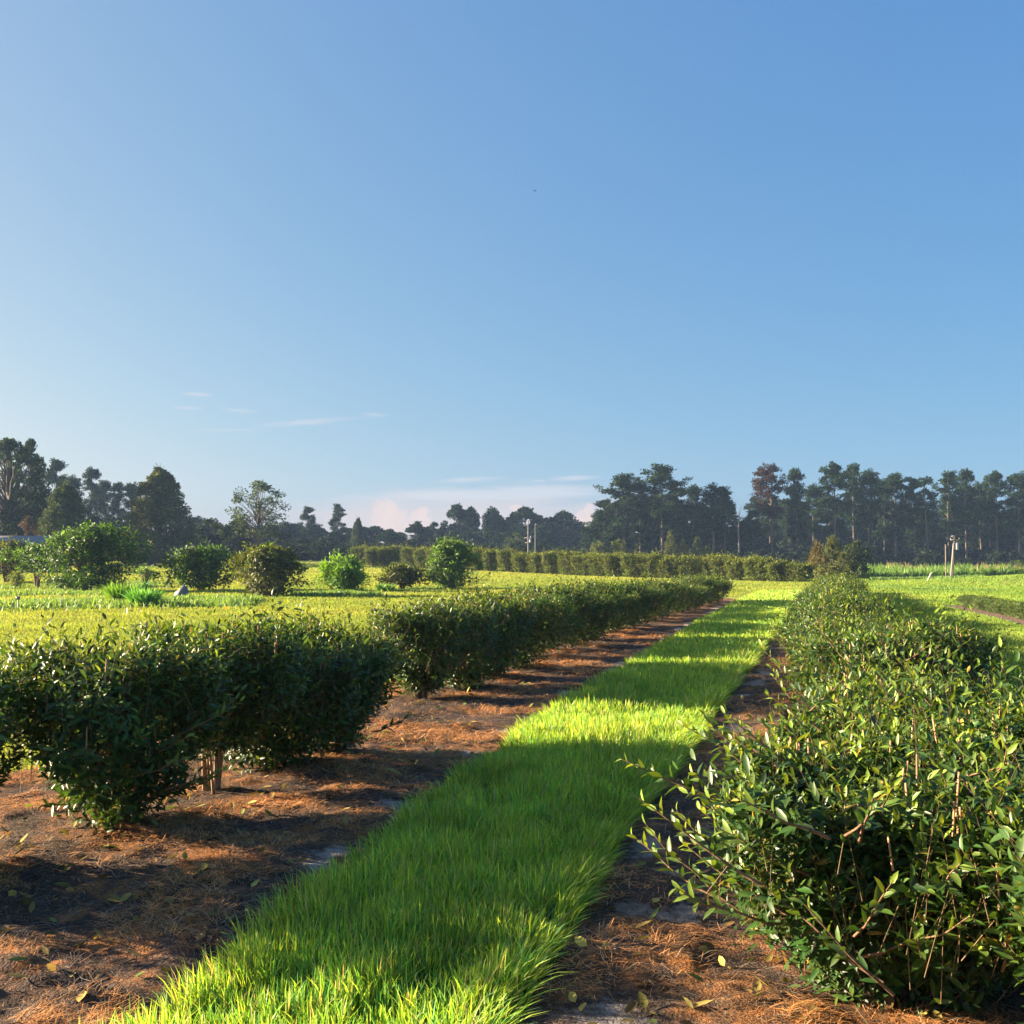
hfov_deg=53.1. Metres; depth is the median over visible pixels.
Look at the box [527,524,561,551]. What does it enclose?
broadleaf tree
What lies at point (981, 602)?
tea bush
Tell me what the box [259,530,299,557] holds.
broadleaf tree
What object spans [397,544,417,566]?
hedge shrub
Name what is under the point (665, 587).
tea bush
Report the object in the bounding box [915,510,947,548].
pine tree
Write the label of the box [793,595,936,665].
tea bush
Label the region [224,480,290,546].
open tree
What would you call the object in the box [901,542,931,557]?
understory bush
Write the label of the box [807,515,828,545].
pine tree
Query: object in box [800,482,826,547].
pine tree
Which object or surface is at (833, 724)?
tea bush
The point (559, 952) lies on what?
path
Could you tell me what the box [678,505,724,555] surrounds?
broadleaf tree
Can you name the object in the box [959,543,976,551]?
understory bush
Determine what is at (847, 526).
pine tree
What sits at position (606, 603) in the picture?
tea bush
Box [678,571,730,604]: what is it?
tea bush
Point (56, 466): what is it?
pine tree
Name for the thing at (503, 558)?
hedge shrub
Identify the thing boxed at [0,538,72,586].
magnolia shrub
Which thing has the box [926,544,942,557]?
understory bush
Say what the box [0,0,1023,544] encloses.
sky
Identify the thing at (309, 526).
pine tree
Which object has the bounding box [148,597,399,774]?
tea bush
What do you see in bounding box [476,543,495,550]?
broadleaf tree
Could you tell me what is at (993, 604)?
tea bush
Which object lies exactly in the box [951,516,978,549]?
pine tree
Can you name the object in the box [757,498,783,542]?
pine tree
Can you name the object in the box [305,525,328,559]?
broadleaf tree
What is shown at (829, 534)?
broadleaf tree
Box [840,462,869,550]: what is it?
pine tree
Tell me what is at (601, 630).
tea bush
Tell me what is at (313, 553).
broadleaf tree
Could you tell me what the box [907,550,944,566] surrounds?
understory bush
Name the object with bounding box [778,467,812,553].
pine tree
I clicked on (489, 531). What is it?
broadleaf tree
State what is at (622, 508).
pine tree
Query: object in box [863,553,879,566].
understory bush
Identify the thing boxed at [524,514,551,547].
broadleaf tree
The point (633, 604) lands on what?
tea bush
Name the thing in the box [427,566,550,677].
tea bush
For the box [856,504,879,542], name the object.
pine tree
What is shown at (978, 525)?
pine tree
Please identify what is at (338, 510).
pine tree
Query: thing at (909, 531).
pine tree
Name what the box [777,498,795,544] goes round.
pine tree
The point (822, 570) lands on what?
bush
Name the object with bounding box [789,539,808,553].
understory bush
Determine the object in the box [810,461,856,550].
pine tree
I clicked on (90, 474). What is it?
pine tree
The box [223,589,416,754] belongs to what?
tea bush
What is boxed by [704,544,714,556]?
bush
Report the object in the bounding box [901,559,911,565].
understory bush
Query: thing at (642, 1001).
fallen leaves
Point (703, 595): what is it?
tea bush
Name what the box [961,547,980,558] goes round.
understory bush
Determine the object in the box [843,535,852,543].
understory bush
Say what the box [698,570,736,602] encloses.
tea bush
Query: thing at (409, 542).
broadleaf tree
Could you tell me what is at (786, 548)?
understory bush
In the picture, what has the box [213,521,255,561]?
broadleaf tree
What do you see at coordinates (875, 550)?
understory bush
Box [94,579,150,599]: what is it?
grass clump
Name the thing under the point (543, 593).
tea bush
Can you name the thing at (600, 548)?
bush
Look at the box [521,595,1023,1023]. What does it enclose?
soil bed
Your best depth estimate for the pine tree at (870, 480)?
146.57 m
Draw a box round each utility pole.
[524,519,531,551]
[535,524,537,551]
[945,544,946,576]
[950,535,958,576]
[950,543,953,577]
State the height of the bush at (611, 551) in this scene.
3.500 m
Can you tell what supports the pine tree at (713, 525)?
on the ground at (310, 561)
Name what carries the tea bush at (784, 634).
on the soil bed at (603, 1013)
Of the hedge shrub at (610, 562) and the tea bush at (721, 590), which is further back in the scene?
the hedge shrub at (610, 562)
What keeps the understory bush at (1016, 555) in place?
on the ground at (310, 561)
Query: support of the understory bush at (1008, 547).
on the ground at (310, 561)
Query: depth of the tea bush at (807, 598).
16.98 m
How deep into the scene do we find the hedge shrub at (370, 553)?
106.89 m
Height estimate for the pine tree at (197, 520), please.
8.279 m
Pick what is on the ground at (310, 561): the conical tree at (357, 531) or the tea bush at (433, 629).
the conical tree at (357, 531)
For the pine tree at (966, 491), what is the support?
on the ground at (310, 561)
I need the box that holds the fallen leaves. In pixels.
[0,679,941,1023]
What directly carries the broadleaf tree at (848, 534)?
on the ground at (310, 561)
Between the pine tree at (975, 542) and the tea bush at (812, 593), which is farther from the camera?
the pine tree at (975, 542)
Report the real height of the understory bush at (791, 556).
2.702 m
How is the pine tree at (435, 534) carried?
on the ground at (310, 561)
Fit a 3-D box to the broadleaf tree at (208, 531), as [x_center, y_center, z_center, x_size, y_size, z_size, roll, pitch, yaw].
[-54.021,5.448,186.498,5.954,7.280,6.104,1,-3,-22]
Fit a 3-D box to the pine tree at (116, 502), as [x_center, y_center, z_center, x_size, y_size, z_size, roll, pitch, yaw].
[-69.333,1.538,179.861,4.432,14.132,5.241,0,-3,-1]
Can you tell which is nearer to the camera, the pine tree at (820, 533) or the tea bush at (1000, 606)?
the tea bush at (1000, 606)
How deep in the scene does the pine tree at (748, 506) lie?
181.46 m
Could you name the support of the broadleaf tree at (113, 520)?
on the ground at (310, 561)
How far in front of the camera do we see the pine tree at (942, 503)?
181.98 m
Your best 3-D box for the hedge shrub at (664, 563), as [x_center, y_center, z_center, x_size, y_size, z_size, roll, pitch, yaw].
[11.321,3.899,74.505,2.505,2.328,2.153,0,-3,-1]
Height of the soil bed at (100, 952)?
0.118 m
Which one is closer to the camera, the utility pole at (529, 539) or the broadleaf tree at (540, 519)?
the utility pole at (529, 539)
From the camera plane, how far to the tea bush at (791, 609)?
14.89 m
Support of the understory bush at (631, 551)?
on the ground at (310, 561)
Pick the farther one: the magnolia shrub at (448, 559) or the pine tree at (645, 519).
the pine tree at (645, 519)
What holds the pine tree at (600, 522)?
on the ground at (310, 561)
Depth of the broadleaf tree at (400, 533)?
204.63 m
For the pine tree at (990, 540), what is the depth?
163.04 m
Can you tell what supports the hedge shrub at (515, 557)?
on the ground at (310, 561)
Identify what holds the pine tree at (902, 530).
on the ground at (310, 561)
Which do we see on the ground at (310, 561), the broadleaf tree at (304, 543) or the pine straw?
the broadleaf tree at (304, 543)
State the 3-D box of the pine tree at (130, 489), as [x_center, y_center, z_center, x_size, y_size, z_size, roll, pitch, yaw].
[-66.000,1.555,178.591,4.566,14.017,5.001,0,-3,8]
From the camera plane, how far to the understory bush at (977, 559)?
139.41 m
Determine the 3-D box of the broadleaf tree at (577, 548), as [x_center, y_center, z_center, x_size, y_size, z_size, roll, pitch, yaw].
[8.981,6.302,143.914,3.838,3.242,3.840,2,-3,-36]
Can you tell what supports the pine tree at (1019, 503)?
on the ground at (310, 561)
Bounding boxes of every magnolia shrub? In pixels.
[0,535,31,582]
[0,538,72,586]
[28,520,155,590]
[150,537,242,590]
[225,541,314,596]
[313,548,370,590]
[373,558,443,588]
[422,535,490,588]
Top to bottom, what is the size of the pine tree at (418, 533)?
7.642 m
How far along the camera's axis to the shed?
81.68 m
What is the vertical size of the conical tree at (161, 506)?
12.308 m
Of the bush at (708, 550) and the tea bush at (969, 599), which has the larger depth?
the bush at (708, 550)
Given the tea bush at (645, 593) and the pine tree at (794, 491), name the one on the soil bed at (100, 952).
the tea bush at (645, 593)
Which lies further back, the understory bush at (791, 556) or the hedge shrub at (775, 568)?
the understory bush at (791, 556)
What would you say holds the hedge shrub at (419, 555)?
on the ground at (310, 561)
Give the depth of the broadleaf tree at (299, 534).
198.47 m
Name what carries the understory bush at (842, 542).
on the ground at (310, 561)
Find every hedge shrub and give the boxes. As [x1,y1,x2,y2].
[345,544,367,563]
[360,542,378,565]
[375,544,391,566]
[385,542,406,564]
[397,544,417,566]
[411,544,431,567]
[424,545,437,563]
[467,543,491,570]
[480,547,499,570]
[494,546,517,571]
[510,548,531,572]
[525,548,545,572]
[540,548,565,573]
[555,547,581,575]
[565,550,593,575]
[586,548,606,575]
[599,549,626,576]
[615,550,646,577]
[636,549,662,577]
[654,553,683,578]
[668,552,698,578]
[686,555,714,576]
[704,552,734,579]
[720,553,753,580]
[740,553,772,581]
[760,557,798,581]
[779,560,815,581]
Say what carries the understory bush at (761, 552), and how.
on the ground at (310, 561)
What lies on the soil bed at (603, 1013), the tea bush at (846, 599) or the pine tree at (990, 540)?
the tea bush at (846, 599)
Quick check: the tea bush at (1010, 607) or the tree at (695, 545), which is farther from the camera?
the tree at (695, 545)
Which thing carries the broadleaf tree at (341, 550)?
on the ground at (310, 561)
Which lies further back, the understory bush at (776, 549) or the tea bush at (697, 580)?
the understory bush at (776, 549)
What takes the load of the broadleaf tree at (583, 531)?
on the ground at (310, 561)
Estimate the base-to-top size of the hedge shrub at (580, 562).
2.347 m
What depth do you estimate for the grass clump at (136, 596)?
33.33 m
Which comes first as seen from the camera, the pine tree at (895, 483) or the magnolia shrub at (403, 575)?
the magnolia shrub at (403, 575)
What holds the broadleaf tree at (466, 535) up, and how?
on the ground at (310, 561)
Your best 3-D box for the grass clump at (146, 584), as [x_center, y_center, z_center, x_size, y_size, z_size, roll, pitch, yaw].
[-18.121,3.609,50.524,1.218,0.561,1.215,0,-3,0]
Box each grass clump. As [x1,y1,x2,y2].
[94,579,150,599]
[118,586,170,606]
[136,580,152,589]
[372,582,395,590]
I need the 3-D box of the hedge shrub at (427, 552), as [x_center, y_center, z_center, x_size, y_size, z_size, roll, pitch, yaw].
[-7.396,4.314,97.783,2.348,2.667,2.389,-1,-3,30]
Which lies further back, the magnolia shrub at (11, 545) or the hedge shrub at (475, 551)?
the hedge shrub at (475, 551)
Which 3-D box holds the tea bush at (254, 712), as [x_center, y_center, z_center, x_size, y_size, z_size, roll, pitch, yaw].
[-1.931,1.194,6.774,1.527,1.388,1.481,0,-3,0]
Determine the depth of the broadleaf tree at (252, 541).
175.88 m
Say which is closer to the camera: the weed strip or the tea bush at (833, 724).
the tea bush at (833, 724)
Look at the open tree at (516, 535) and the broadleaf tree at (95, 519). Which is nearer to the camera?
the broadleaf tree at (95, 519)
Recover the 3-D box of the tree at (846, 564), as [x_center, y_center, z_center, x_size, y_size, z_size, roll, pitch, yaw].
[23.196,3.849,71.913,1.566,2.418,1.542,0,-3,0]
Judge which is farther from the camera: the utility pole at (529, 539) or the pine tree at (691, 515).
the pine tree at (691, 515)
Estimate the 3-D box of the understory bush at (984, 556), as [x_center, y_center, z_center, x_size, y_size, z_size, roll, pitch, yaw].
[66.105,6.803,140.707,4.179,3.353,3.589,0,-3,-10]
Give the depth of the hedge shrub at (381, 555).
105.26 m
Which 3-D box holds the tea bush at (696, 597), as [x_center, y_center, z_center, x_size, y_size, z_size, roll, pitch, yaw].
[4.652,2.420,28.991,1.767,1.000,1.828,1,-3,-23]
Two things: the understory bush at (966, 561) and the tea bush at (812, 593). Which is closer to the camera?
the tea bush at (812, 593)
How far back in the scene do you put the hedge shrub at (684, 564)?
73.44 m
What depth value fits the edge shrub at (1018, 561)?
83.64 m
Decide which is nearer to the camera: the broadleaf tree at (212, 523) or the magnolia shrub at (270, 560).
the magnolia shrub at (270, 560)
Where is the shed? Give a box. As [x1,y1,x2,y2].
[0,536,57,572]
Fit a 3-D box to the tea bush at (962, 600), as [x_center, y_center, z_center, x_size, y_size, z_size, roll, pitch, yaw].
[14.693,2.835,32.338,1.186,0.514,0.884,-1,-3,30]
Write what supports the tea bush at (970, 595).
on the soil bed at (1004, 617)
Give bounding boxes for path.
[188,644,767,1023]
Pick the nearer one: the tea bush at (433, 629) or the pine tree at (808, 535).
the tea bush at (433, 629)
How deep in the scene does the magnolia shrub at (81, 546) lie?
48.12 m
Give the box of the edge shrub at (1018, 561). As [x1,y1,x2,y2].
[1009,559,1023,568]
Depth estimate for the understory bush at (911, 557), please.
140.44 m
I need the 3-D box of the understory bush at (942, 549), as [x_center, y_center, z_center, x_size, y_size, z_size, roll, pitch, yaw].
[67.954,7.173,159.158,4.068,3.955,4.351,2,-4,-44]
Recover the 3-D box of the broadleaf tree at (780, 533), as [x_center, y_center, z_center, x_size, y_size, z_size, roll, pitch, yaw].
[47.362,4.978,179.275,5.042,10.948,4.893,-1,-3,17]
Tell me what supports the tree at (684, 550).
on the ground at (310, 561)
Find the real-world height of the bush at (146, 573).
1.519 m
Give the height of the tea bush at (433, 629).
1.327 m
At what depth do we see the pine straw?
5.27 m
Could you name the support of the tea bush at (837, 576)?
on the soil bed at (603, 1013)
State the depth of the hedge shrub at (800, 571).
66.18 m
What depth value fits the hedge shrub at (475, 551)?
91.92 m
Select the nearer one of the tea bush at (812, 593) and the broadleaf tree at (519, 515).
the tea bush at (812, 593)
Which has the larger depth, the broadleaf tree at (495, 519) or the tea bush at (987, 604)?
the broadleaf tree at (495, 519)
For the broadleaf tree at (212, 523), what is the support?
on the ground at (310, 561)
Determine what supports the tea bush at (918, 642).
on the soil bed at (603, 1013)
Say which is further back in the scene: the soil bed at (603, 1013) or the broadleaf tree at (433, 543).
the broadleaf tree at (433, 543)
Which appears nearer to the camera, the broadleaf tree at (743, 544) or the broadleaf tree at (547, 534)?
the broadleaf tree at (743, 544)
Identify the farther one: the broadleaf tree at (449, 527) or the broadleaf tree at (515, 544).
the broadleaf tree at (449, 527)
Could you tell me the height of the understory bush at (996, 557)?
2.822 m
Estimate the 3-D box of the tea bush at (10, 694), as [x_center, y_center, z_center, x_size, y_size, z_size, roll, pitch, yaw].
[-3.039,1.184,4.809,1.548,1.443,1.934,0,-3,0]
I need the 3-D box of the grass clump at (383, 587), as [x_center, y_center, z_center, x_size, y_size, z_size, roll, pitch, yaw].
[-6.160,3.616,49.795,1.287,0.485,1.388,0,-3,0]
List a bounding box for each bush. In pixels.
[0,595,249,837]
[0,627,72,828]
[4,566,28,587]
[102,588,338,793]
[132,564,163,583]
[133,551,165,564]
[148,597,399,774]
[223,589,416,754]
[360,584,481,698]
[401,582,523,691]
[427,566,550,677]
[474,576,583,670]
[505,571,602,650]
[509,582,583,657]
[542,570,629,640]
[547,580,624,645]
[583,572,660,628]
[590,540,606,554]
[597,584,644,632]
[605,546,616,554]
[609,538,626,567]
[613,574,683,617]
[614,578,667,625]
[614,651,1023,1017]
[627,549,636,554]
[635,582,676,621]
[659,573,697,616]
[666,581,702,612]
[669,571,717,605]
[673,580,715,608]
[676,578,708,610]
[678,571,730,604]
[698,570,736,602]
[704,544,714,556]
[713,573,730,601]
[728,550,741,559]
[733,648,1023,784]
[738,551,761,558]
[754,548,769,556]
[758,628,1023,728]
[760,598,907,662]
[763,552,780,559]
[765,537,779,544]
[765,543,784,553]
[775,552,799,562]
[776,536,795,547]
[776,584,878,644]
[776,603,912,702]
[780,544,791,552]
[785,580,879,614]
[788,591,1021,708]
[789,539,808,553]
[790,580,896,620]
[792,583,890,607]
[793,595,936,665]
[795,582,876,601]
[798,552,821,563]
[800,544,825,555]
[802,574,868,593]
[804,576,869,592]
[805,577,860,591]
[810,571,857,587]
[811,573,861,584]
[816,563,843,576]
[819,574,865,586]
[825,534,846,542]
[832,538,851,553]
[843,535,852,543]
[858,541,882,557]
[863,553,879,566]
[872,540,893,555]
[877,554,894,564]
[880,555,907,564]
[889,634,1023,768]
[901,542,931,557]
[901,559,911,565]
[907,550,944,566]
[908,551,929,565]
[917,750,1023,1023]
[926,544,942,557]
[939,546,958,556]
[941,552,963,564]
[954,558,975,566]
[954,591,976,606]
[957,594,992,607]
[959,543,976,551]
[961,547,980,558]
[963,594,996,609]
[970,595,997,610]
[971,547,991,557]
[971,556,985,566]
[974,597,1006,611]
[980,549,998,560]
[982,598,1011,613]
[984,551,1014,566]
[988,597,1014,614]
[994,600,1021,615]
[998,543,1017,565]
[1001,601,1021,617]
[1005,602,1023,618]
[1007,550,1023,566]
[1013,532,1023,547]
[1013,603,1023,617]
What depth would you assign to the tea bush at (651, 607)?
23.24 m
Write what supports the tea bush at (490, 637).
on the soil bed at (100, 952)
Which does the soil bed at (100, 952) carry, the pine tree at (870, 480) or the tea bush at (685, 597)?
the tea bush at (685, 597)
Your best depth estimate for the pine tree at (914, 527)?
150.73 m
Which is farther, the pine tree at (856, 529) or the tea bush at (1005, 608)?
the pine tree at (856, 529)
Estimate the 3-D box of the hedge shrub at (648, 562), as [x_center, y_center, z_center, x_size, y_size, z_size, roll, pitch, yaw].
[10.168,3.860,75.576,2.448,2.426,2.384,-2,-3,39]
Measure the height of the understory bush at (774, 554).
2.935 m
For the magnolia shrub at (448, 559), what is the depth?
52.14 m
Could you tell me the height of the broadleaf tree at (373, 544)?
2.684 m
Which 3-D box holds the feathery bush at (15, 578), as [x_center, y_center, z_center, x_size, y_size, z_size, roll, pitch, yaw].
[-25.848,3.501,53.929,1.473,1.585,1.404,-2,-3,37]
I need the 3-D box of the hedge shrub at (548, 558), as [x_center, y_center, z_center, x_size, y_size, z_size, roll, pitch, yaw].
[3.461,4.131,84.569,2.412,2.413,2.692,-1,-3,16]
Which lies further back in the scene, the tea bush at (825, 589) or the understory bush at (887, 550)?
the understory bush at (887, 550)
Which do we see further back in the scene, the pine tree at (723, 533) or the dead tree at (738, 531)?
the pine tree at (723, 533)
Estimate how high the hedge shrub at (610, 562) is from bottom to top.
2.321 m
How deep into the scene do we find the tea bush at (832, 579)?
31.00 m
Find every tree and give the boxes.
[0,437,52,535]
[15,437,46,532]
[16,516,43,535]
[35,478,90,565]
[44,457,78,524]
[67,474,84,503]
[81,466,110,523]
[84,515,108,531]
[92,480,122,521]
[105,516,123,559]
[107,481,127,536]
[119,463,203,563]
[119,481,141,527]
[186,518,236,560]
[187,515,208,529]
[205,526,220,535]
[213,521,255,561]
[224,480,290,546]
[233,525,256,544]
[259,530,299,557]
[262,527,288,546]
[272,521,299,545]
[288,523,316,552]
[291,538,313,560]
[295,505,322,543]
[304,538,335,560]
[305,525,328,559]
[317,530,349,550]
[327,503,346,533]
[328,547,350,559]
[334,527,355,544]
[340,527,379,546]
[344,539,370,558]
[350,517,365,552]
[364,526,385,542]
[367,543,384,560]
[373,528,402,545]
[382,532,406,545]
[398,524,433,546]
[399,539,422,548]
[409,521,425,542]
[424,542,437,547]
[425,527,451,545]
[426,521,440,546]
[439,503,475,545]
[445,523,467,538]
[453,531,479,548]
[460,506,480,545]
[464,531,489,546]
[472,525,504,547]
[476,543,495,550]
[481,505,505,541]
[489,531,521,548]
[501,532,529,552]
[502,519,520,544]
[503,506,541,540]
[506,540,531,564]
[512,528,537,561]
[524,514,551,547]
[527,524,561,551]
[532,540,553,565]
[543,509,585,547]
[551,546,573,551]
[571,546,584,554]
[576,509,626,553]
[582,498,619,549]
[592,473,652,539]
[612,492,652,554]
[620,480,656,551]
[631,497,675,554]
[632,463,692,551]
[653,504,696,553]
[654,487,692,551]
[663,529,677,568]
[677,538,688,556]
[678,484,704,543]
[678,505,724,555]
[689,482,738,556]
[691,535,702,558]
[703,500,744,555]
[714,496,737,555]
[724,520,763,553]
[736,505,742,552]
[739,509,768,552]
[740,496,767,539]
[748,462,790,552]
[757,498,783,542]
[767,498,785,542]
[773,513,787,544]
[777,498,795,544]
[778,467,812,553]
[785,512,814,544]
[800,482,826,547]
[806,539,828,578]
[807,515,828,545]
[808,529,836,545]
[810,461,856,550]
[819,535,845,570]
[823,496,845,533]
[833,551,853,576]
[836,517,848,534]
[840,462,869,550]
[842,507,858,536]
[843,539,872,576]
[844,529,859,540]
[848,505,880,544]
[852,467,884,552]
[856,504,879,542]
[870,479,897,554]
[877,471,922,555]
[893,504,910,549]
[899,476,931,551]
[903,507,934,547]
[909,475,939,549]
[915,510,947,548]
[931,470,963,556]
[932,496,953,538]
[942,513,962,546]
[948,468,983,558]
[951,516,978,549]
[959,513,985,549]
[967,481,992,548]
[971,498,1005,548]
[977,469,1017,550]
[990,510,1023,545]
[997,470,1023,555]
[1011,521,1023,543]
[1012,488,1023,526]
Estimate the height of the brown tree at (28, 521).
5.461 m
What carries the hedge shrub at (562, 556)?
on the ground at (310, 561)
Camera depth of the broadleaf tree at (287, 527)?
197.55 m
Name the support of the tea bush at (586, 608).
on the soil bed at (100, 952)
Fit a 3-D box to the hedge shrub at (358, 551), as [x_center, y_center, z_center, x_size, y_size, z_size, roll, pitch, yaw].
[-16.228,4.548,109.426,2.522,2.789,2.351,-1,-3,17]
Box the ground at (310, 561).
[0,560,1023,771]
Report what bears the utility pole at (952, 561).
on the ground at (310, 561)
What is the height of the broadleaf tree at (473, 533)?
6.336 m
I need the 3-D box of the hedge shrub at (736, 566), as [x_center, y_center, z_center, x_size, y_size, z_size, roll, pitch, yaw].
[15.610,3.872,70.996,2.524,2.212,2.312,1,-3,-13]
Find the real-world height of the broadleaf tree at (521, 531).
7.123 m
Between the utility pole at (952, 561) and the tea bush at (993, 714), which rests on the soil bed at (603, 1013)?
the tea bush at (993, 714)
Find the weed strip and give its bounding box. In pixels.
[0,571,996,612]
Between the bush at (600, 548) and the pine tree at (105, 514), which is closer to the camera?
the bush at (600, 548)
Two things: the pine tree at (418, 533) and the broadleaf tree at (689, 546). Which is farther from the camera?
the pine tree at (418, 533)
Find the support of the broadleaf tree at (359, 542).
on the ground at (310, 561)
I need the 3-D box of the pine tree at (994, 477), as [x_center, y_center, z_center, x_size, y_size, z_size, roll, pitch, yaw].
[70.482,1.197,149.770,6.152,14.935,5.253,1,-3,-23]
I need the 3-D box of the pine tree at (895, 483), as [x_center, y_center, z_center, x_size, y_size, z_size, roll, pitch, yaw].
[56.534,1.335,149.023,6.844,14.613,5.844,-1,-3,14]
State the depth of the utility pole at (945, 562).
71.38 m
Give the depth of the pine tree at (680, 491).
150.59 m
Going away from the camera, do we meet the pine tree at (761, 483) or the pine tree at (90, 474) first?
the pine tree at (761, 483)
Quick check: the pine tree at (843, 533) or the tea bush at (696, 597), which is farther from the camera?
the pine tree at (843, 533)
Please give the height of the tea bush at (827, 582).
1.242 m
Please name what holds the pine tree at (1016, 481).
on the ground at (310, 561)
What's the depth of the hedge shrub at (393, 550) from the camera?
102.84 m
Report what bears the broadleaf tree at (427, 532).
on the ground at (310, 561)
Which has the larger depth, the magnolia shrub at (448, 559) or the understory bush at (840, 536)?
the understory bush at (840, 536)
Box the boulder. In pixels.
[174,585,188,596]
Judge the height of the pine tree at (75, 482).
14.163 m
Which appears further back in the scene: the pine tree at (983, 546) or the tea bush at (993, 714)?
the pine tree at (983, 546)
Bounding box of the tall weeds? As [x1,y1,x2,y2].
[747,561,1023,577]
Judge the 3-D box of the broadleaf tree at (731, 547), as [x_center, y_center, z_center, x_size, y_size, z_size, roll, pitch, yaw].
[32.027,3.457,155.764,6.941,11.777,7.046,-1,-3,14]
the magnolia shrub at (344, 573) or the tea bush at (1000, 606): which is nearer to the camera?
the tea bush at (1000, 606)
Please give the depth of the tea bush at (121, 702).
5.64 m
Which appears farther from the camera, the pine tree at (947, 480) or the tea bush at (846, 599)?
the pine tree at (947, 480)
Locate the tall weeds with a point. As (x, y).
(895, 570)
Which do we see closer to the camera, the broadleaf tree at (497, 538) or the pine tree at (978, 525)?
the pine tree at (978, 525)
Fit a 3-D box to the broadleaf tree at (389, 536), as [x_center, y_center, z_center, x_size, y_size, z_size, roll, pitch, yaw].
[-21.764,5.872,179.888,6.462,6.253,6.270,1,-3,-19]
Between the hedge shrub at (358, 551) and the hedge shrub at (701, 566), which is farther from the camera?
the hedge shrub at (358, 551)
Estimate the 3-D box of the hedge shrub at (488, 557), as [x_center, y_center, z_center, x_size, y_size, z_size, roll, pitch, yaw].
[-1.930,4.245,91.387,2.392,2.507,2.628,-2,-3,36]
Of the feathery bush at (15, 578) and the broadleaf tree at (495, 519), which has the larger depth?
the broadleaf tree at (495, 519)
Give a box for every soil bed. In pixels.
[0,598,736,1023]
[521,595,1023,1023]
[944,605,1023,625]
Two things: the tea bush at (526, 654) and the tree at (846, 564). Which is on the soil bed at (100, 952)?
the tea bush at (526, 654)
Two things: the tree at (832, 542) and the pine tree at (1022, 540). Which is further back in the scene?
the pine tree at (1022, 540)
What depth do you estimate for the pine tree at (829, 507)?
175.51 m
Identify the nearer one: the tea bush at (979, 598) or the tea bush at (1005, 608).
the tea bush at (1005, 608)
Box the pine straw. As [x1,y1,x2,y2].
[0,628,1023,1023]
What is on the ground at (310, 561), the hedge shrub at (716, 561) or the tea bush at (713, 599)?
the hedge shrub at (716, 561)
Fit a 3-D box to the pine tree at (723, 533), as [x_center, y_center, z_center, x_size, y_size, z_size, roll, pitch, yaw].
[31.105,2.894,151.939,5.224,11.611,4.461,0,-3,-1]
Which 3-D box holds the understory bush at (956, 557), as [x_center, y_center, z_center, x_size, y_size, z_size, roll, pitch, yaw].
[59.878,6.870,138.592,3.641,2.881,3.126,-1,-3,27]
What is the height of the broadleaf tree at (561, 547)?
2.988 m
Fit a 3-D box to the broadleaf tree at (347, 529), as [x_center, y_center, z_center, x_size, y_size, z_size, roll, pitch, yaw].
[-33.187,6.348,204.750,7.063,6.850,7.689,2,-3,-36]
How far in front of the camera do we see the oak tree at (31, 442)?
118.16 m
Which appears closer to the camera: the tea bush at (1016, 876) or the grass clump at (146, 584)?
the tea bush at (1016, 876)
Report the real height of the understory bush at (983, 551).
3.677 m
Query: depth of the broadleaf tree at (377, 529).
206.08 m
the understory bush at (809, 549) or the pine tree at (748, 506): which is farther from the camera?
the pine tree at (748, 506)
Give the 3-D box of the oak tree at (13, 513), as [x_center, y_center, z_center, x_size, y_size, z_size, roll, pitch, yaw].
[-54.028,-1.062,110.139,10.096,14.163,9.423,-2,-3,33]
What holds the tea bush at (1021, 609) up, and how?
on the soil bed at (1004, 617)
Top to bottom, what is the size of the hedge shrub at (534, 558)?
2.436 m
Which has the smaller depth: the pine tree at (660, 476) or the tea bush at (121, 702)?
the tea bush at (121, 702)
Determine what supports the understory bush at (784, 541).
on the ground at (310, 561)
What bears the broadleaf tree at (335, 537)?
on the ground at (310, 561)
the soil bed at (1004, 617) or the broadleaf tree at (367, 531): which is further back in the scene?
the broadleaf tree at (367, 531)
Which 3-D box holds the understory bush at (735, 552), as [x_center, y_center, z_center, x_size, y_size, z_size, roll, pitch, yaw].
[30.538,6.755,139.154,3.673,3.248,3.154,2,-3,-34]
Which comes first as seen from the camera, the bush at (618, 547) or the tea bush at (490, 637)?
the tea bush at (490, 637)
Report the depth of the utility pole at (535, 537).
123.97 m
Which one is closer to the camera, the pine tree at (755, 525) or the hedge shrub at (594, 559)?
the hedge shrub at (594, 559)
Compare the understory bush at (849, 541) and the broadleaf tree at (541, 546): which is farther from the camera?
the understory bush at (849, 541)
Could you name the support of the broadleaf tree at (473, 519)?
on the ground at (310, 561)
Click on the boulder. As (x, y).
(182, 590)
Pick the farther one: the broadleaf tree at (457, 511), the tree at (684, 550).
the broadleaf tree at (457, 511)
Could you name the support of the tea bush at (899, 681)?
on the soil bed at (603, 1013)
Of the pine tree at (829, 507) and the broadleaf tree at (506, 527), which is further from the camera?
the broadleaf tree at (506, 527)
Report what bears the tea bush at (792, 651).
on the soil bed at (603, 1013)
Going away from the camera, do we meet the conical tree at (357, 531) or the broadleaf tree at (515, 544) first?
the broadleaf tree at (515, 544)
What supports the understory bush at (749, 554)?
on the ground at (310, 561)
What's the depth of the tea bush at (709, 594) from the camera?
30.84 m

